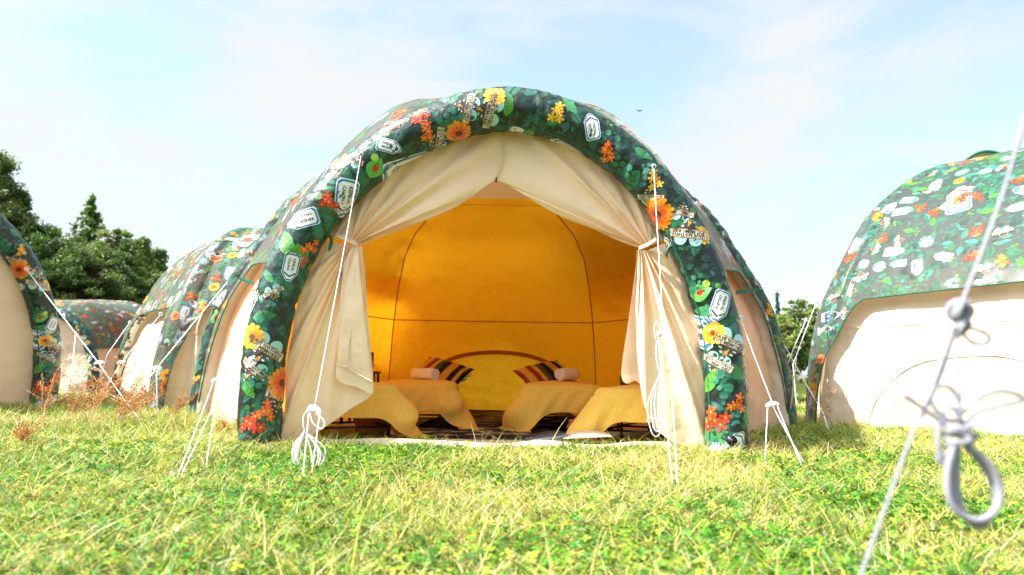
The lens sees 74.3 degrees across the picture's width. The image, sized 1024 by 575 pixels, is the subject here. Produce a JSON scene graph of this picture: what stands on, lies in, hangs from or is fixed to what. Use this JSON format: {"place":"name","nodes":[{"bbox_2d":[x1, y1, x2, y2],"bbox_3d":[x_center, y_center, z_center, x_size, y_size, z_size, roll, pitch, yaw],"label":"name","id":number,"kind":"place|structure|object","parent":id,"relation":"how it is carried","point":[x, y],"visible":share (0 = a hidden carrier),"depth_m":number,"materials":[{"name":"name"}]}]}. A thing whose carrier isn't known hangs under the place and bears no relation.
{"place":"outdoors","nodes":[
{"label":"outdoors","id":0,"kind":"place"},
{"bbox_2d":[371,352,373,365],"bbox_3d":[-1.674,0.869,7.950,0.060,0.220,0.180,1,-7,0],"label":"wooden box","id":1,"kind":"object","parent":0,"point":[372,354],"visible":0.22,"depth_m":7.97,"materials":[{"name":"brown wood"}]},
{"bbox_2d":[0,0,1023,374],"label":"sky","id":2,"kind":"structure","parent":0,"point":[188,124],"materials":[{"name":"blue"}]},
{"bbox_2d":[0,375,1023,574],"bbox_3d":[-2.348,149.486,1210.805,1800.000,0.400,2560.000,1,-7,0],"label":"ground","id":3,"kind":"structure","parent":0,"point":[800,387],"depth_m":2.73,"materials":[{"name":"green plant"}]},
{"bbox_2d":[6,189,32,229],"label":"conifer tree","id":4,"kind":"object","parent":3,"relation":"on","point":[26,199],"visible":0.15,"depth_m":42.83,"materials":[{"name":"green plant"}]},
{"bbox_2d":[0,153,39,257],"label":"conifer tree","id":5,"kind":"object","parent":3,"relation":"on","point":[4,190],"visible":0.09,"depth_m":41.09,"materials":[{"name":"green plant"}]},
{"bbox_2d":[0,149,40,234],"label":"conifer tree","id":6,"kind":"object","parent":3,"relation":"on","point":[10,166],"visible":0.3,"depth_m":42.16,"materials":[{"name":"green plant"}]},
{"bbox_2d":[9,415,48,443],"bbox_3d":[-3.636,1.087,5.068,0.249,0.269,0.300,4,-8,-25],"label":"dock plant","id":7,"kind":"object","parent":3,"relation":"on","point":[25,433],"visible":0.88,"depth_m":5.05,"materials":[{"name":"brown plant"}]},
{"bbox_2d":[0,213,61,408],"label":"inflatable tent","id":8,"kind":"object","parent":3,"relation":"on","point":[30,345],"visible":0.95,"depth_m":9.46,"materials":[{"name":"fabric"}]},
{"bbox_2d":[0,255,32,407],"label":"closed door","id":9,"kind":"structure","parent":8,"relation":"in","point":[16,338],"depth_m":9.41,"materials":[{"name":"beige fabric"}]},
{"bbox_2d":[61,341,83,383],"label":"guy rope","id":10,"kind":"object","parent":8,"relation":"attached to","point":[72,364],"visible":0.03,"depth_m":11.32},
{"bbox_2d":[24,267,139,419],"bbox_3d":[-5.205,0.535,8.041,3.789,1.875,0.081,-4,-9,37],"label":"guy rope","id":11,"kind":"object","parent":8,"relation":"attached to","point":[99,362],"visible":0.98,"depth_m":7.83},
{"bbox_2d":[29,244,61,299],"bbox_3d":[-27.842,1.155,37.067,5.545,7.948,4.906,1,-7,0],"label":"broadleaf tree","id":12,"kind":"object","parent":3,"relation":"on","point":[47,264],"visible":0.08,"depth_m":37.97,"materials":[{"name":"green plant"}]},
{"bbox_2d":[25,363,67,424],"bbox_3d":[-4.596,1.074,6.694,0.352,0.659,0.243,1,-7,0],"label":"dock plant","id":13,"kind":"object","parent":3,"relation":"on","point":[48,393],"visible":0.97,"depth_m":6.70,"materials":[{"name":"brown plant"}]},
{"bbox_2d":[19,220,91,299],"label":"broadleaf tree","id":14,"kind":"object","parent":3,"relation":"on","point":[45,242],"visible":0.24,"depth_m":40.61,"materials":[{"name":"green plant"}]},
{"bbox_2d":[65,331,76,388],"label":"guy rope","id":15,"kind":"object","parent":3,"relation":"attached to","point":[72,362],"visible":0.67,"depth_m":20.43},
{"bbox_2d":[60,193,105,276],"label":"conifer tree","id":16,"kind":"object","parent":3,"relation":"on","point":[92,215],"visible":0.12,"depth_m":46.63,"materials":[{"name":"green plant"}]},
{"bbox_2d":[59,371,115,422],"bbox_3d":[-4.425,1.165,7.095,0.525,0.584,0.387,6,-9,-37],"label":"dock plant","id":17,"kind":"object","parent":3,"relation":"on","point":[80,393],"visible":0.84,"depth_m":7.06,"materials":[{"name":"brown plant"}]},
{"bbox_2d":[39,242,149,304],"bbox_3d":[-25.508,1.385,40.101,7.339,8.296,6.936,1,-7,0],"label":"broadleaf tree","id":18,"kind":"object","parent":3,"relation":"on","point":[87,261],"visible":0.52,"depth_m":39.43,"materials":[{"name":"green plant"}]},
{"bbox_2d":[54,299,140,394],"bbox_3d":[-16.016,2.221,25.638,7.362,3.577,5.903,1,-7,0],"label":"inflatable tent","id":19,"kind":"object","parent":3,"relation":"on","point":[98,326],"visible":0.3,"depth_m":23.23,"materials":[{"name":"fabric"}]},
{"bbox_2d":[58,318,87,393],"bbox_3d":[-15.940,2.285,22.987,3.505,2.808,0.050,1,-7,0],"label":"closed door","id":20,"kind":"structure","parent":19,"relation":"in","point":[67,335],"depth_m":22.95,"materials":[{"name":"beige fabric"}]},
{"bbox_2d":[74,227,148,300],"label":"broadleaf tree","id":21,"kind":"object","parent":3,"relation":"on","point":[126,244],"visible":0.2,"depth_m":43.41,"materials":[{"name":"green plant"}]},
{"bbox_2d":[82,356,142,422],"bbox_3d":[-4.045,1.050,6.800,0.656,0.751,0.408,1,-7,0],"label":"dock plant","id":22,"kind":"object","parent":3,"relation":"on","point":[99,395],"visible":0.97,"depth_m":6.87,"materials":[{"name":"brown plant"}]},
{"bbox_2d":[93,272,155,304],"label":"broadleaf tree","id":23,"kind":"object","parent":3,"relation":"on","point":[145,293],"visible":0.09,"depth_m":41.27,"materials":[{"name":"green plant"}]},
{"bbox_2d":[109,376,154,426],"bbox_3d":[-3.744,1.150,6.700,0.445,0.539,0.337,1,-7,0],"label":"dock plant","id":24,"kind":"object","parent":3,"relation":"on","point":[121,413],"visible":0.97,"depth_m":6.67,"materials":[{"name":"brown plant"}]},
{"bbox_2d":[124,235,155,281],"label":"tree","id":25,"kind":"object","parent":3,"relation":"on","point":[143,249],"visible":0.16,"depth_m":47.35,"materials":[{"name":"green plant"}]},
{"bbox_2d":[110,369,169,421],"bbox_3d":[-4.025,1.186,7.295,0.460,0.605,0.484,-1,-7,18],"label":"dock plant","id":26,"kind":"object","parent":3,"relation":"on","point":[137,384],"visible":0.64,"depth_m":7.32,"materials":[{"name":"brown plant"}]},
{"bbox_2d":[149,247,169,281],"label":"tree","id":27,"kind":"object","parent":3,"relation":"on","point":[160,268],"visible":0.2,"depth_m":52.23,"materials":[{"name":"green plant"}]},
{"bbox_2d":[167,391,197,419],"bbox_3d":[-3.688,1.331,7.533,0.298,0.384,0.203,1,-7,0],"label":"dock plant","id":28,"kind":"object","parent":3,"relation":"on","point":[180,403],"visible":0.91,"depth_m":7.54,"materials":[{"name":"brown plant"}]},
{"bbox_2d":[109,227,263,411],"bbox_3d":[-4.673,0.543,11.777,4.613,2.966,5.388,1,-7,0],"label":"inflatable tent","id":29,"kind":"object","parent":3,"relation":"on","point":[184,291],"visible":0.43,"depth_m":9.90,"materials":[{"name":"fabric"}]},
{"bbox_2d":[96,321,131,388],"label":"guy rope","id":30,"kind":"object","parent":29,"relation":"attached to","point":[129,322],"visible":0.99,"depth_m":10.99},
{"bbox_2d":[96,312,162,402],"bbox_3d":[-5.072,0.892,8.925,0.140,1.213,0.963,-1,-7,16],"label":"guy rope","id":31,"kind":"object","parent":29,"relation":"attached to","point":[123,360],"visible":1,"depth_m":8.99,"materials":[{"name":"white fabric"}]},
{"bbox_2d":[154,368,158,416],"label":"guy rope","id":32,"kind":"object","parent":29,"relation":"hanging from","point":[157,370],"visible":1,"depth_m":7.18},
{"bbox_2d":[211,414,236,435],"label":"dock plant","id":33,"kind":"object","parent":3,"relation":"on","point":[223,425],"visible":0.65,"depth_m":5.89,"materials":[{"name":"beige plant"}]},
{"bbox_2d":[188,86,797,457],"bbox_3d":[-0.208,-0.046,8.265,7.362,3.577,5.903,1,-7,0],"label":"inflatable tent","id":34,"kind":"object","parent":3,"relation":"on","point":[496,236],"visible":0.99,"depth_m":5.70,"materials":[{"name":"fabric"}]},
{"bbox_2d":[123,282,226,408],"bbox_3d":[-3.715,0.465,7.636,0.206,1.724,1.525,-2,-8,21],"label":"guy rope","id":35,"kind":"object","parent":34,"relation":"attached to","point":[154,367],"visible":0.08,"depth_m":7.53,"materials":[{"name":"white fabric"}]},
{"bbox_2d":[175,291,258,476],"bbox_3d":[-1.976,0.612,4.576,0.129,1.383,1.516,2,-7,-7],"label":"guy rope","id":36,"kind":"object","parent":34,"relation":"attached to","point":[214,380],"visible":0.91,"depth_m":4.42,"materials":[{"name":"white fabric"}]},
{"bbox_2d":[292,152,363,477],"bbox_3d":[-1.252,0.063,4.614,0.230,2.503,1.420,1,-7,0],"label":"guy rope","id":37,"kind":"object","parent":34,"relation":"hanging from","point":[309,410],"visible":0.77,"depth_m":4.24,"materials":[{"name":"white fabric"}]},
{"bbox_2d":[323,418,390,437],"bbox_3d":[-1.825,1.187,6.721,0.810,0.475,1.900,5,-8,-28],"label":"bed","id":38,"kind":"object","parent":34,"relation":"on","point":[388,428],"visible":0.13,"depth_m":6.10,"materials":[{"name":"brown wood"}]},
{"bbox_2d":[282,382,433,438],"bbox_3d":[-1.486,1.135,6.425,1.276,0.508,1.450,5,-8,-28],"label":"blanket","id":39,"kind":"object","parent":38,"relation":"on","point":[394,407],"visible":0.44,"depth_m":5.94,"materials":[{"name":"beige fabric"}]},
{"bbox_2d":[348,371,380,423],"bbox_3d":[-1.720,1.277,7.900,0.308,0.598,0.308,1,-7,0],"label":"bedside stool","id":40,"kind":"object","parent":34,"relation":"on","point":[374,373],"visible":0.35,"depth_m":7.80,"materials":[{"name":"brown wood"}]},
{"bbox_2d":[354,418,386,433],"bbox_3d":[-1.363,1.299,6.588,0.332,0.225,0.313,1,-7,0],"label":"bag","id":41,"kind":"object","parent":34,"relation":"on","point":[365,421],"visible":0.51,"depth_m":6.47,"materials":[{"name":"brown leather"}]},
{"bbox_2d":[418,414,449,427],"bbox_3d":[-1.088,1.361,8.040,0.810,0.475,1.900,1,-7,-4],"label":"bed","id":42,"kind":"object","parent":34,"relation":"on","point":[447,425],"visible":0.12,"depth_m":7.19,"materials":[{"name":"brown wood"}]},
{"bbox_2d":[379,378,482,429],"bbox_3d":[-0.939,1.298,7.674,1.274,0.510,1.408,1,-7,0],"label":"blanket","id":43,"kind":"object","parent":42,"relation":"on","point":[444,399],"visible":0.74,"depth_m":7.09,"materials":[{"name":"beige fabric"}]},
{"bbox_2d":[410,368,439,379],"bbox_3d":[-1.010,1.000,7.812,0.337,0.145,0.148,-4,-9,37],"label":"rolled towel","id":44,"kind":"object","parent":43,"relation":"on","point":[425,373],"visible":1,"depth_m":7.74,"materials":[{"name":"white fabric"}]},
{"bbox_2d":[419,357,473,384],"bbox_3d":[-0.884,1.067,8.511,0.719,0.398,0.410,-2,-8,24],"label":"pillow","id":45,"kind":"object","parent":42,"relation":"on","point":[457,373],"visible":0.6,"depth_m":8.46,"materials":[{"name":"fabric"}]},
{"bbox_2d":[404,410,609,439],"bbox_3d":[-0.056,1.641,8.312,1.960,0.012,4.340,1,-7,0],"label":"rug","id":46,"kind":"object","parent":34,"relation":"on","point":[488,421],"visible":0.41,"depth_m":7.20,"materials":[{"name":"brown fabric"}]},
{"bbox_2d":[538,416,574,421],"bbox_3d":[0.568,1.377,7.961,0.810,0.475,1.900,1,-7,3],"label":"bed","id":47,"kind":"object","parent":46,"relation":"on","point":[556,420],"visible":0.14,"depth_m":7.11,"materials":[{"name":"brown wood"}]},
{"bbox_2d":[513,360,573,382],"bbox_3d":[0.405,1.084,8.412,0.695,0.373,0.418,4,-8,-27],"label":"pillow","id":48,"kind":"object","parent":47,"relation":"on","point":[543,371],"visible":0.63,"depth_m":8.34,"materials":[{"name":"fabric"}]},
{"bbox_2d":[495,380,599,431],"bbox_3d":[0.442,1.308,7.570,1.244,0.512,1.443,1,-7,0],"label":"blanket","id":49,"kind":"object","parent":47,"relation":"on","point":[531,405],"visible":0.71,"depth_m":6.99,"materials":[{"name":"beige fabric"}]},
{"bbox_2d":[554,368,579,380],"bbox_3d":[0.637,0.999,7.805,0.148,0.152,0.310,-5,-9,40],"label":"rolled towel","id":50,"kind":"object","parent":49,"relation":"on","point":[560,374],"visible":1,"depth_m":7.73,"materials":[{"name":"white fabric"}]},
{"bbox_2d":[567,416,576,428],"bbox_3d":[0.693,1.358,6.635,0.302,0.184,0.269,1,-7,0],"label":"bag","id":51,"kind":"object","parent":46,"relation":"on","point":[570,422],"visible":0.12,"depth_m":6.61,"materials":[{"name":"orange fabric"}]},
{"bbox_2d":[525,432,572,440],"bbox_3d":[0.307,1.273,5.688,0.340,0.082,0.240,3,-7,-20],"label":"doormat","id":52,"kind":"object","parent":34,"relation":"on","point":[552,435],"visible":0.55,"depth_m":5.63,"materials":[{"name":"grey fabric"}]},
{"bbox_2d":[562,430,610,441],"bbox_3d":[0.621,1.254,5.731,0.462,0.087,0.219,2,-7,-5],"label":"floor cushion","id":53,"kind":"object","parent":34,"relation":"on","point":[588,433],"visible":0.77,"depth_m":5.66,"materials":[{"name":"white fabric"}]},
{"bbox_2d":[602,422,660,438],"bbox_3d":[1.517,1.241,6.736,0.810,0.475,1.900,-3,-8,26],"label":"bed","id":54,"kind":"object","parent":34,"relation":"on","point":[621,426],"visible":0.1,"depth_m":6.39,"materials":[{"name":"brown wood"}]},
{"bbox_2d":[566,385,651,443],"bbox_3d":[1.194,1.171,6.383,1.231,0.508,1.529,-2,-8,26],"label":"blanket","id":55,"kind":"object","parent":54,"relation":"on","point":[604,408],"visible":0.44,"depth_m":5.90,"materials":[{"name":"beige fabric"}]},
{"bbox_2d":[647,164,677,481],"bbox_3d":[0.977,0.117,4.509,0.166,2.442,1.662,0,-7,11],"label":"guy rope","id":56,"kind":"object","parent":34,"relation":"attached to","point":[659,333],"visible":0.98,"depth_m":4.42,"materials":[{"name":"white fabric"}]},
{"bbox_2d":[739,315,807,468],"bbox_3d":[1.910,0.787,4.930,0.352,1.242,0.908,1,-7,0],"label":"guy rope","id":57,"kind":"object","parent":34,"relation":"attached to","point":[769,404],"visible":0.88,"depth_m":4.91,"materials":[{"name":"white fabric"}]},
{"bbox_2d":[784,344,827,428],"bbox_3d":[3.359,0.937,7.864,0.147,1.296,1.426,1,-7,-2],"label":"guy rope","id":58,"kind":"object","parent":34,"relation":"attached to","point":[802,376],"visible":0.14,"depth_m":7.83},
{"bbox_2d":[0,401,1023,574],"bbox_3d":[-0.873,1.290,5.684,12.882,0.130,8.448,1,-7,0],"label":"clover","id":59,"kind":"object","parent":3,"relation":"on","point":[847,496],"visible":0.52,"depth_m":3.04,"materials":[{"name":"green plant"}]},
{"bbox_2d":[773,291,780,315],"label":"conifer tree","id":60,"kind":"object","parent":3,"relation":"on","point":[777,307],"visible":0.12,"depth_m":75.32,"materials":[{"name":"green plant"}]},
{"bbox_2d":[775,315,810,375],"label":"broadleaf tree","id":61,"kind":"object","parent":3,"relation":"on","point":[786,326],"visible":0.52,"depth_m":54.01,"materials":[{"name":"green plant"}]},
{"bbox_2d":[777,298,818,381],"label":"broadleaf tree","id":62,"kind":"object","parent":3,"relation":"on","point":[798,312],"visible":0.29,"depth_m":59.43,"materials":[{"name":"green plant"}]},
{"bbox_2d":[811,379,836,431],"bbox_3d":[3.187,1.241,6.888,0.248,0.616,0.176,3,-7,-19],"label":"dock plant","id":63,"kind":"object","parent":3,"relation":"on","point":[827,401],"visible":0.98,"depth_m":6.91,"materials":[{"name":"brown plant"}]},
{"bbox_2d":[805,148,1023,438],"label":"inflatable tent","id":64,"kind":"object","parent":3,"relation":"on","point":[897,285],"visible":0.94,"depth_m":8.01,"materials":[{"name":"fabric"}]},
{"bbox_2d":[793,347,800,397],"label":"guy rope","id":65,"kind":"object","parent":64,"relation":"attached to","point":[793,373],"visible":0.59,"depth_m":11.53,"materials":[{"name":"white fabric"}]},
{"bbox_2d":[788,318,807,362],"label":"guy rope","id":66,"kind":"object","parent":64,"relation":"attached to","point":[805,319],"visible":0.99,"depth_m":8.79,"materials":[{"name":"white fabric"}]},
{"bbox_2d":[790,301,817,408],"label":"guy rope","id":67,"kind":"object","parent":64,"relation":"attached to","point":[815,303],"visible":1,"depth_m":8.22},
{"bbox_2d":[620,376,627,385],"bbox_3d":[1.218,1.024,7.332,0.100,0.120,0.100,1,-7,0],"label":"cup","id":68,"kind":"object","parent":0,"point":[622,382],"visible":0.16,"depth_m":7.30,"materials":[{"name":"ceramic"}]},
{"bbox_2d":[859,117,1023,574],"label":"foreground rope","id":69,"kind":"object","parent":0,"point":[959,313],"visible":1,"depth_m":1.10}
]}

